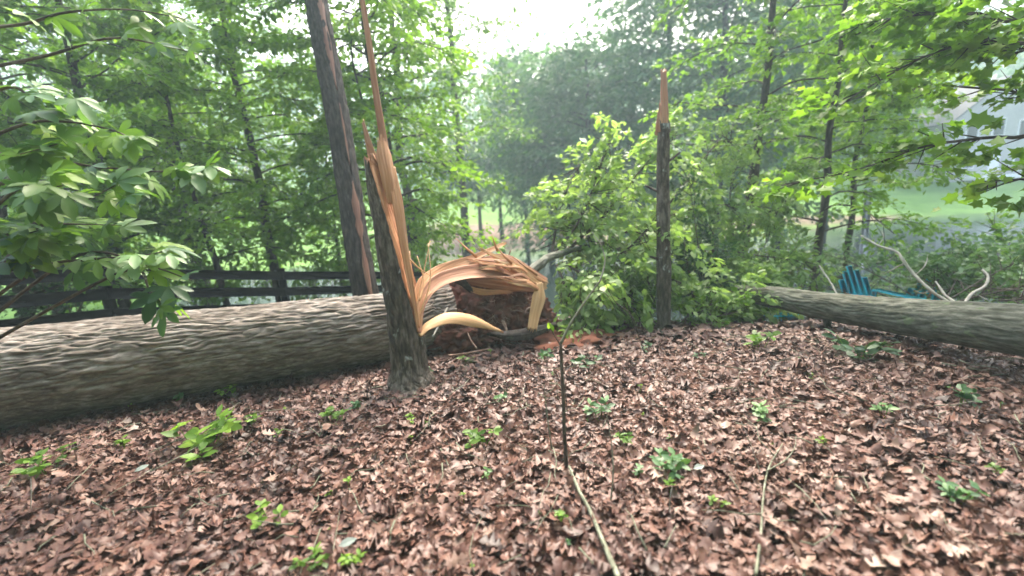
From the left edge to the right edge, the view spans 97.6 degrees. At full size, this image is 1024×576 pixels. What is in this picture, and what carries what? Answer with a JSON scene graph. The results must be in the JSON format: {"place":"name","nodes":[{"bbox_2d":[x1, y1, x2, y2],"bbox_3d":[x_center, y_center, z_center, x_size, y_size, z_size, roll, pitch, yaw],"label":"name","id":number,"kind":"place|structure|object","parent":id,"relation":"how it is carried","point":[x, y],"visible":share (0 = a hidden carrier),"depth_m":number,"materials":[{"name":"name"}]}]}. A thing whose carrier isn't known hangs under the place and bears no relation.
{"place":"outdoors","nodes":[
{"label":"outdoors","id":0,"kind":"place"},
{"bbox_2d":[0,149,1023,575],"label":"ground","id":1,"kind":"structure","parent":0,"point":[922,203],"depth_m":2.90,"materials":[{"name":"brown plant"}]},
{"bbox_2d":[9,442,76,477],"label":"seedling","id":2,"kind":"object","parent":1,"relation":"on","point":[33,460],"visible":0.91,"depth_m":2.88,"materials":[{"name":"green plant"}]},
{"bbox_2d":[0,216,128,317],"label":"shrub","id":3,"kind":"object","parent":1,"relation":"on","point":[37,287],"visible":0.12,"depth_m":7.40,"materials":[{"name":"green plant"}]},
{"bbox_2d":[0,0,200,313],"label":"tall tree","id":4,"kind":"object","parent":1,"relation":"on","point":[138,105],"visible":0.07,"depth_m":11.91,"materials":[{"name":"green plant"}]},
{"bbox_2d":[0,0,215,283],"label":"tall tree","id":5,"kind":"object","parent":1,"relation":"on","point":[14,71],"visible":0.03,"depth_m":18.81,"materials":[{"name":"green plant"}]},
{"bbox_2d":[0,0,230,317],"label":"understory tree","id":6,"kind":"object","parent":1,"relation":"on","point":[87,25],"visible":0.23,"depth_m":7.31,"materials":[{"name":"green plant"}]},
{"bbox_2d":[0,0,231,470],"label":"hickory sapling","id":7,"kind":"object","parent":1,"relation":"on","point":[28,244],"visible":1,"depth_m":2.84,"materials":[{"name":"green plant"}]},
{"bbox_2d":[114,434,130,448],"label":"seedling","id":8,"kind":"object","parent":1,"relation":"on","point":[123,441],"visible":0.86,"depth_m":3.19,"materials":[{"name":"green plant"}]},
{"bbox_2d":[0,0,278,307],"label":"understory tree","id":9,"kind":"object","parent":1,"relation":"on","point":[179,131],"visible":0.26,"depth_m":7.95,"materials":[{"name":"green plant"}]},
{"bbox_2d":[43,4,255,262],"bbox_3d":[-24.059,-10.224,30.139,11.891,17.865,11.591,-4,12,0],"label":"tall tree","id":10,"kind":"object","parent":1,"relation":"on","point":[176,105],"visible":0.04,"depth_m":28.90,"materials":[{"name":"green plant"}]},
{"bbox_2d":[28,0,306,304],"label":"tall tree","id":11,"kind":"object","parent":1,"relation":"on","point":[98,6],"visible":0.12,"depth_m":13.21,"materials":[{"name":"green plant"}]},
{"bbox_2d":[173,392,183,406],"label":"seedling","id":12,"kind":"object","parent":1,"relation":"on","point":[179,396],"visible":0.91,"depth_m":3.90,"materials":[{"name":"green plant"}]},
{"bbox_2d":[39,0,331,304],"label":"understory tree","id":13,"kind":"object","parent":1,"relation":"on","point":[130,88],"visible":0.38,"depth_m":8.31,"materials":[{"name":"green plant"}]},
{"bbox_2d":[122,219,280,305],"bbox_3d":[-6.665,-0.536,9.413,3.238,2.128,1.912,-4,12,0],"label":"shrub","id":14,"kind":"object","parent":1,"relation":"on","point":[204,257],"visible":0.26,"depth_m":9.36,"materials":[{"name":"green plant"}]},
{"bbox_2d":[161,404,242,461],"bbox_3d":[-2.141,1.037,3.171,0.547,0.257,0.437,6,15,38],"label":"seedling","id":15,"kind":"object","parent":1,"relation":"on","point":[196,438],"visible":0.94,"depth_m":3.16,"materials":[{"name":"green plant"}]},
{"bbox_2d":[0,266,424,326],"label":"board fence","id":16,"kind":"object","parent":1,"relation":"on","point":[109,295],"visible":0.21,"depth_m":6.64,"materials":[{"name":"paint"}]},
{"bbox_2d":[76,0,375,301],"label":"maple tree","id":17,"kind":"object","parent":1,"relation":"on","point":[225,34],"visible":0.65,"depth_m":8.35,"materials":[{"name":"green plant"}]},
{"bbox_2d":[214,384,237,397],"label":"seedling","id":18,"kind":"object","parent":1,"relation":"on","point":[218,391],"visible":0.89,"depth_m":4.02,"materials":[{"name":"green plant"}]},
{"bbox_2d":[107,0,366,281],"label":"tall tree","id":19,"kind":"object","parent":1,"relation":"on","point":[181,10],"visible":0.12,"depth_m":21.76,"materials":[{"name":"green plant"}]},
{"bbox_2d":[245,412,261,428],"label":"seedling","id":20,"kind":"object","parent":1,"relation":"on","point":[252,418],"visible":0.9,"depth_m":3.42,"materials":[{"name":"green plant"}]},
{"bbox_2d":[246,499,288,528],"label":"seedling","id":21,"kind":"object","parent":1,"relation":"on","point":[263,503],"visible":0.81,"depth_m":2.32,"materials":[{"name":"green plant"}]},
{"bbox_2d":[0,250,559,430],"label":"fallen tree","id":22,"kind":"object","parent":1,"relation":"on","point":[54,371],"visible":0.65,"depth_m":3.97,"materials":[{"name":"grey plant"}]},
{"bbox_2d":[214,197,379,303],"bbox_3d":[-4.974,-0.634,10.675,3.787,3.197,2.172,-2,12,9],"label":"shrub","id":23,"kind":"object","parent":1,"relation":"on","point":[332,261],"visible":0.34,"depth_m":10.53,"materials":[{"name":"green plant"}]},
{"bbox_2d":[288,541,329,571],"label":"seedling","id":24,"kind":"object","parent":1,"relation":"on","point":[325,556],"visible":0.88,"depth_m":2.00,"materials":[{"name":"green plant"}]},
{"bbox_2d":[319,406,348,424],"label":"seedling","id":25,"kind":"object","parent":1,"relation":"on","point":[329,410],"visible":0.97,"depth_m":3.33,"materials":[{"name":"green plant"}]},
{"bbox_2d":[250,114,428,295],"bbox_3d":[-4.617,-1.671,12.210,4.600,5.834,3.562,-4,12,0],"label":"understory tree","id":26,"kind":"object","parent":1,"relation":"on","point":[309,235],"visible":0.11,"depth_m":11.52,"materials":[{"name":"green plant"}]},
{"bbox_2d":[305,0,378,295],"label":"leaning tree","id":27,"kind":"object","parent":1,"relation":"on","point":[360,263],"visible":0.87,"depth_m":6.26,"materials":[{"name":"brown plant"}]},
{"bbox_2d":[337,548,365,565],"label":"seedling","id":28,"kind":"object","parent":1,"relation":"on","point":[354,559],"visible":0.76,"depth_m":2.01,"materials":[{"name":"green plant"}]},
{"bbox_2d":[348,400,360,413],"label":"seedling","id":29,"kind":"object","parent":1,"relation":"on","point":[355,404],"visible":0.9,"depth_m":3.46,"materials":[{"name":"green plant"}]},
{"bbox_2d":[218,0,507,282],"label":"maple tree","id":30,"kind":"object","parent":1,"relation":"on","point":[419,208],"visible":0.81,"depth_m":8.81,"materials":[{"name":"green plant"}]},
{"bbox_2d":[309,23,423,175],"bbox_3d":[-2.745,-2.036,9.141,1.711,6.128,1.949,6,16,39],"label":"thin tree","id":31,"kind":"object","parent":1,"relation":"on","point":[351,39],"visible":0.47,"depth_m":8.61,"materials":[{"name":"green plant"}]},
{"bbox_2d":[284,0,515,280],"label":"tall tree","id":32,"kind":"object","parent":1,"relation":"on","point":[438,18],"visible":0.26,"depth_m":15.35,"materials":[{"name":"green plant"}]},
{"bbox_2d":[405,413,414,422],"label":"seedling","id":33,"kind":"object","parent":1,"relation":"on","point":[410,418],"visible":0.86,"depth_m":3.23,"materials":[{"name":"green plant"}]},
{"bbox_2d":[411,211,456,279],"bbox_3d":[-2.383,-1.163,11.567,1.985,2.432,1.454,-4,12,0],"label":"shrub","id":34,"kind":"object","parent":1,"relation":"on","point":[415,259],"visible":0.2,"depth_m":11.59,"materials":[{"name":"green plant"}]},
{"bbox_2d":[360,0,508,401],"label":"snapped tree","id":35,"kind":"object","parent":1,"relation":"on","point":[406,296],"visible":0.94,"depth_m":3.85,"materials":[{"name":"brown plant"}]},
{"bbox_2d":[343,0,547,256],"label":"tall tree","id":36,"kind":"object","parent":1,"relation":"on","point":[462,194],"visible":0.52,"depth_m":18.00,"materials":[{"name":"green plant"}]},
{"bbox_2d":[427,143,494,212],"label":"tree","id":37,"kind":"object","parent":1,"relation":"on","point":[474,186],"visible":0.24,"depth_m":31.48,"materials":[{"name":"green plant"}]},
{"bbox_2d":[443,125,506,235],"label":"tree","id":38,"kind":"object","parent":1,"relation":"on","point":[479,208],"visible":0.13,"depth_m":33.63,"materials":[{"name":"green plant"}]},
{"bbox_2d":[462,426,502,447],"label":"seedling","id":39,"kind":"object","parent":1,"relation":"on","point":[475,436],"visible":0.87,"depth_m":2.92,"materials":[{"name":"green plant"}]},
{"bbox_2d":[482,466,492,477],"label":"seedling","id":40,"kind":"object","parent":1,"relation":"on","point":[488,470],"visible":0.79,"depth_m":2.61,"materials":[{"name":"green plant"}]},
{"bbox_2d":[469,134,526,238],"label":"tree","id":41,"kind":"object","parent":1,"relation":"on","point":[499,209],"visible":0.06,"depth_m":33.40,"materials":[{"name":"green plant"}]},
{"bbox_2d":[494,391,507,406],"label":"seedling","id":42,"kind":"object","parent":1,"relation":"on","point":[499,397],"visible":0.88,"depth_m":3.43,"materials":[{"name":"green plant"}]},
{"bbox_2d":[0,316,1023,575],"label":"leaf litter","id":43,"kind":"object","parent":1,"relation":"on","point":[876,510],"visible":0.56,"depth_m":2.58,"materials":[{"name":"brown plant"}]},
{"bbox_2d":[135,464,148,471],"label":"pale leaf","id":44,"kind":"object","parent":43,"relation":"on","point":[141,467],"visible":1,"depth_m":2.88,"materials":[{"name":"white plant"}]},
{"bbox_2d":[339,537,356,546],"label":"pale leaf","id":45,"kind":"object","parent":43,"relation":"on","point":[347,541],"visible":1,"depth_m":2.11,"materials":[{"name":"white plant"}]},
{"bbox_2d":[568,465,620,575],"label":"stick","id":46,"kind":"object","parent":43,"relation":"on","point":[615,571],"visible":0.99,"depth_m":2.06,"materials":[{"name":"beige wood"}]},
{"bbox_2d":[693,464,703,469],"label":"pale leaf","id":47,"kind":"object","parent":43,"relation":"on","point":[698,466],"visible":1,"depth_m":2.48,"materials":[{"name":"white plant"}]},
{"bbox_2d":[754,440,795,575],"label":"stick","id":48,"kind":"object","parent":43,"relation":"on","point":[759,545],"visible":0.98,"depth_m":2.17,"materials":[{"name":"beige wood"}]},
{"bbox_2d":[0,0,1023,210],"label":"woods","id":49,"kind":"object","parent":1,"relation":"on","point":[1006,72],"visible":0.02,"depth_m":64.14,"materials":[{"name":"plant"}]},
{"bbox_2d":[474,115,562,245],"bbox_3d":[0.888,-7.280,30.992,7.175,9.044,7.006,-4,12,0],"label":"tree","id":50,"kind":"object","parent":1,"relation":"on","point":[527,244],"visible":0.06,"depth_m":29.61,"materials":[{"name":"green plant"}]},
{"bbox_2d":[454,43,637,247],"bbox_3d":[2.196,-8.496,28.608,11.977,13.112,12.498,-4,12,0],"label":"tall tree","id":51,"kind":"object","parent":1,"relation":"on","point":[503,60],"visible":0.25,"depth_m":26.38,"materials":[{"name":"green plant"}]},
{"bbox_2d":[538,348,553,358],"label":"seedling","id":52,"kind":"object","parent":1,"relation":"on","point":[543,353],"visible":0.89,"depth_m":4.35,"materials":[{"name":"green plant"}]},
{"bbox_2d":[544,386,551,449],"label":"bare stalk","id":53,"kind":"object","parent":1,"relation":"on","point":[547,421],"visible":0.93,"depth_m":2.84,"materials":[{"name":"brown plant"}]},
{"bbox_2d":[554,509,568,521],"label":"seedling","id":54,"kind":"object","parent":1,"relation":"on","point":[559,513],"visible":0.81,"depth_m":2.21,"materials":[{"name":"green plant"}]},
{"bbox_2d":[526,328,629,352],"bbox_3d":[0.693,0.658,4.947,1.405,0.342,0.979,-4,12,0],"label":"clay mound","id":55,"kind":"object","parent":1,"relation":"on","point":[543,339],"visible":0.26,"depth_m":4.84,"materials":[{"name":"brown soil"}]},
{"bbox_2d":[547,232,617,469],"bbox_3d":[0.415,0.377,2.713,0.501,1.381,0.297,-11,14,-28],"label":"sapling","id":56,"kind":"object","parent":1,"relation":"on","point":[563,390],"visible":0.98,"depth_m":2.62,"materials":[{"name":"brown plant"}]},
{"bbox_2d":[570,354,601,367],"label":"seedling","id":57,"kind":"object","parent":1,"relation":"on","point":[580,358],"visible":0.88,"depth_m":4.05,"materials":[{"name":"green plant"}]},
{"bbox_2d":[582,395,614,420],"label":"seedling","id":58,"kind":"object","parent":1,"relation":"on","point":[599,406],"visible":0.94,"depth_m":3.16,"materials":[{"name":"green plant"}]},
{"bbox_2d":[487,16,712,263],"bbox_3d":[4.623,-7.359,24.607,12.808,14.384,12.428,-4,12,0],"label":"tall tree","id":59,"kind":"object","parent":1,"relation":"on","point":[572,58],"visible":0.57,"depth_m":22.51,"materials":[{"name":"green plant"}]},
{"bbox_2d":[606,416,613,506],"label":"bare stalk","id":60,"kind":"object","parent":1,"relation":"on","point":[612,464],"visible":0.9,"depth_m":2.28,"materials":[{"name":"brown plant"}]},
{"bbox_2d":[613,432,633,450],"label":"seedling","id":61,"kind":"object","parent":1,"relation":"on","point":[627,437],"visible":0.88,"depth_m":2.83,"materials":[{"name":"green plant"}]},
{"bbox_2d":[605,283,644,351],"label":"bare stalk","id":62,"kind":"object","parent":1,"relation":"on","point":[633,320],"visible":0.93,"depth_m":4.35,"materials":[{"name":"brown plant"}]},
{"bbox_2d":[633,463,643,478],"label":"seedling","id":63,"kind":"object","parent":1,"relation":"on","point":[638,470],"visible":0.88,"depth_m":2.51,"materials":[{"name":"green plant"}]},
{"bbox_2d":[640,340,651,351],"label":"seedling","id":64,"kind":"object","parent":1,"relation":"on","point":[648,343],"visible":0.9,"depth_m":4.42,"materials":[{"name":"green plant"}]},
{"bbox_2d":[455,98,843,341],"bbox_3d":[1.987,-1.035,6.235,6.917,3.686,3.250,-9,13,-22],"label":"broken treetop","id":65,"kind":"object","parent":1,"relation":"on","point":[635,250],"visible":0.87,"depth_m":5.95,"materials":[{"name":"green plant"}]},
{"bbox_2d":[645,68,680,328],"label":"snapped tree","id":66,"kind":"object","parent":1,"relation":"on","point":[663,253],"visible":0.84,"depth_m":5.32,"materials":[{"name":"brown plant"}]},
{"bbox_2d":[663,477,674,495],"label":"seedling","id":67,"kind":"object","parent":1,"relation":"on","point":[668,483],"visible":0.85,"depth_m":2.37,"materials":[{"name":"green plant"}]},
{"bbox_2d":[649,447,690,478],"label":"seedling","id":68,"kind":"object","parent":1,"relation":"on","point":[679,460],"visible":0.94,"depth_m":2.50,"materials":[{"name":"green plant"}]},
{"bbox_2d":[552,0,793,259],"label":"tall tree","id":69,"kind":"object","parent":1,"relation":"on","point":[617,45],"visible":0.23,"depth_m":22.34,"materials":[{"name":"green plant"}]},
{"bbox_2d":[594,259,771,326],"bbox_3d":[2.150,0.179,5.660,2.421,1.037,1.143,-2,12,7],"label":"shrub","id":70,"kind":"object","parent":1,"relation":"on","point":[677,301],"visible":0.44,"depth_m":5.55,"materials":[{"name":"green plant"}]},
{"bbox_2d":[707,494,730,511],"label":"seedling","id":71,"kind":"object","parent":1,"relation":"on","point":[714,498],"visible":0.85,"depth_m":2.23,"materials":[{"name":"green plant"}]},
{"bbox_2d":[669,157,773,318],"bbox_3d":[2.842,-0.703,6.407,1.517,2.380,1.381,-4,12,0],"label":"shrub","id":72,"kind":"object","parent":1,"relation":"on","point":[690,268],"visible":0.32,"depth_m":6.39,"materials":[{"name":"green plant"}]},
{"bbox_2d":[582,0,881,246],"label":"tall tree","id":73,"kind":"object","parent":1,"relation":"on","point":[725,11],"visible":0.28,"depth_m":20.35,"materials":[{"name":"green plant"}]},
{"bbox_2d":[670,140,824,320],"bbox_3d":[3.842,-0.881,6.914,2.601,2.839,2.739,-4,12,0],"label":"shrub","id":74,"kind":"object","parent":1,"relation":"on","point":[771,272],"visible":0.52,"depth_m":7.18,"materials":[{"name":"green plant"}]},
{"bbox_2d":[752,400,771,421],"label":"seedling","id":75,"kind":"object","parent":1,"relation":"on","point":[760,409],"visible":0.91,"depth_m":2.96,"materials":[{"name":"green plant"}]},
{"bbox_2d":[744,330,781,350],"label":"seedling","id":76,"kind":"object","parent":1,"relation":"on","point":[757,337],"visible":0.96,"depth_m":4.26,"materials":[{"name":"green plant"}]},
{"bbox_2d":[637,0,894,272],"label":"tall tree","id":77,"kind":"object","parent":1,"relation":"on","point":[771,39],"visible":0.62,"depth_m":8.28,"materials":[{"name":"green plant"}]},
{"bbox_2d":[756,312,798,321],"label":"seedling","id":78,"kind":"object","parent":1,"relation":"on","point":[791,317],"visible":0.07,"depth_m":6.68,"materials":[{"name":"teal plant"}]},
{"bbox_2d":[665,0,954,237],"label":"tall tree","id":79,"kind":"object","parent":1,"relation":"on","point":[766,163],"visible":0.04,"depth_m":22.65,"materials":[{"name":"green plant"}]},
{"bbox_2d":[815,434,830,443],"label":"seedling","id":80,"kind":"object","parent":1,"relation":"on","point":[822,438],"visible":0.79,"depth_m":2.63,"materials":[{"name":"green plant"}]},
{"bbox_2d":[740,0,944,228],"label":"tall tree","id":81,"kind":"object","parent":1,"relation":"on","point":[919,111],"visible":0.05,"depth_m":26.25,"materials":[{"name":"green plant"}]},
{"bbox_2d":[685,0,1008,319],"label":"maple tree","id":82,"kind":"object","parent":1,"relation":"on","point":[827,158],"visible":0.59,"depth_m":7.90,"materials":[{"name":"green plant"}]},
{"bbox_2d":[775,230,946,296],"bbox_3d":[5.847,-0.338,7.963,3.410,1.152,2.660,-4,12,0],"label":"shrub","id":83,"kind":"object","parent":1,"relation":"on","point":[873,275],"visible":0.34,"depth_m":8.24,"materials":[{"name":"plant"}]},
{"bbox_2d":[821,328,901,360],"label":"seedling","id":84,"kind":"object","parent":1,"relation":"on","point":[874,347],"visible":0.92,"depth_m":3.87,"materials":[{"name":"green plant"}]},
{"bbox_2d":[780,0,957,276],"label":"maple tree","id":85,"kind":"object","parent":1,"relation":"on","point":[846,138],"visible":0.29,"depth_m":9.28,"materials":[{"name":"green plant"}]},
{"bbox_2d":[734,285,1023,356],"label":"fallen log","id":86,"kind":"object","parent":1,"relation":"on","point":[994,327],"visible":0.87,"depth_m":3.98,"materials":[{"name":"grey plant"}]},
{"bbox_2d":[838,266,925,298],"bbox_3d":[5.560,0.194,6.914,0.790,0.949,0.928,-6,12,-8],"label":"garden chair","id":87,"kind":"object","parent":1,"relation":"on","point":[857,284],"visible":0.28,"depth_m":7.17,"materials":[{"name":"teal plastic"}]},
{"bbox_2d":[744,0,1023,216],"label":"overhanging tree","id":88,"kind":"object","parent":1,"relation":"on","point":[950,50],"visible":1,"depth_m":4.21,"materials":[{"name":"green plant"}]},
{"bbox_2d":[869,402,899,418],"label":"seedling","id":89,"kind":"object","parent":1,"relation":"on","point":[881,407],"visible":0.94,"depth_m":2.88,"materials":[{"name":"green plant"}]},
{"bbox_2d":[819,232,989,300],"bbox_3d":[4.856,-0.278,5.544,1.717,0.765,1.083,3,14,29],"label":"fallen limb","id":90,"kind":"object","parent":1,"relation":"on","point":[926,286],"visible":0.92,"depth_m":5.38,"materials":[{"name":"beige wood"}]},
{"bbox_2d":[803,232,1023,300],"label":"shrub","id":91,"kind":"object","parent":1,"relation":"on","point":[910,257],"visible":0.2,"depth_m":9.61,"materials":[{"name":"plant"}]},
{"bbox_2d":[894,279,940,299],"bbox_3d":[7.124,0.366,8.020,0.928,0.949,0.790,-8,13,-18],"label":"garden chair","id":92,"kind":"object","parent":1,"relation":"on","point":[932,296],"visible":0.06,"depth_m":8.12,"materials":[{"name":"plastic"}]},
{"bbox_2d":[878,75,1023,181],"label":"house","id":93,"kind":"structure","parent":1,"relation":"on","point":[1013,117],"depth_m":39.26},
{"bbox_2d":[964,125,978,138],"bbox_3d":[40.176,-13.650,39.124,1.100,1.500,0.117,-4,12,0],"label":"window","id":94,"kind":"structure","parent":93,"relation":"in","point":[973,131],"depth_m":39.08,"materials":[{"name":"white glass"}]},
{"bbox_2d":[985,155,999,175],"bbox_3d":[42.682,-10.786,39.772,1.000,2.100,0.100,-4,12,0],"label":"door","id":95,"kind":"structure","parent":93,"relation":"in","point":[994,163],"depth_m":39.71,"materials":[{"name":"white"}]},
{"bbox_2d":[991,118,1006,135],"bbox_3d":[42.457,-14.005,39.082,1.100,1.500,0.117,-4,12,0],"label":"window","id":96,"kind":"structure","parent":93,"relation":"in","point":[998,131],"depth_m":39.09,"materials":[{"name":"white glass"}]},
{"bbox_2d":[1017,119,1023,134],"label":"window","id":97,"kind":"structure","parent":93,"relation":"in","point":[1020,131],"depth_m":39.08,"materials":[{"name":"white glass"}]},
{"bbox_2d":[895,228,1023,303],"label":"shrub","id":98,"kind":"object","parent":1,"relation":"on","point":[947,266],"visible":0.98,"depth_m":6.92,"materials":[{"name":"plant"}]},
{"bbox_2d":[935,475,989,503],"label":"seedling","id":99,"kind":"object","parent":1,"relation":"on","point":[949,488],"visible":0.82,"depth_m":2.11,"materials":[{"name":"green plant"}]},
{"bbox_2d":[954,384,982,408],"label":"seedling","id":100,"kind":"object","parent":1,"relation":"on","point":[965,394],"visible":0.88,"depth_m":3.01,"materials":[{"name":"green plant"}]},
{"bbox_2d":[926,0,1023,87],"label":"tall tree","id":101,"kind":"object","parent":1,"relation":"on","point":[1022,53],"visible":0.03,"depth_m":54.20,"materials":[{"name":"green plant"}]},
{"bbox_2d":[947,209,1023,303],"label":"shrub","id":102,"kind":"object","parent":1,"relation":"on","point":[998,232],"visible":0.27,"depth_m":7.45,"materials":[{"name":"green plant"}]},
{"bbox_2d":[984,462,1005,473],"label":"seedling","id":103,"kind":"object","parent":1,"relation":"on","point":[991,464],"visible":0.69,"depth_m":2.27,"materials":[{"name":"green plant"}]},
{"bbox_2d":[0,0,1023,183],"label":"sky","id":104,"kind":"structure","parent":0,"point":[557,11],"materials":[{"name":"white"}]},
{"bbox_2d":[176,211,1023,320],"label":"water","id":105,"kind":"structure","parent":0,"point":[832,238],"depth_m":23.67,"materials":[{"name":"green liquid"}]},
{"bbox_2d":[858,188,872,267],"bbox_3d":[13.435,-1.997,17.069,0.260,3.510,0.260,-4,12,0],"label":"pond post","id":106,"kind":"object","parent":105,"relation":"in","point":[864,232],"visible":0.33,"depth_m":16.96,"materials":[{"name":"paint"}]},
{"bbox_2d":[799,25,962,188],"bbox_3d":[33.913,-18.901,42.292,14.080,18.822,13.892,-4,12,0],"label":"tall tree","id":107,"kind":"object","parent":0,"point":[917,157],"visible":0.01,"depth_m":39.98,"materials":[{"name":"green plant"}]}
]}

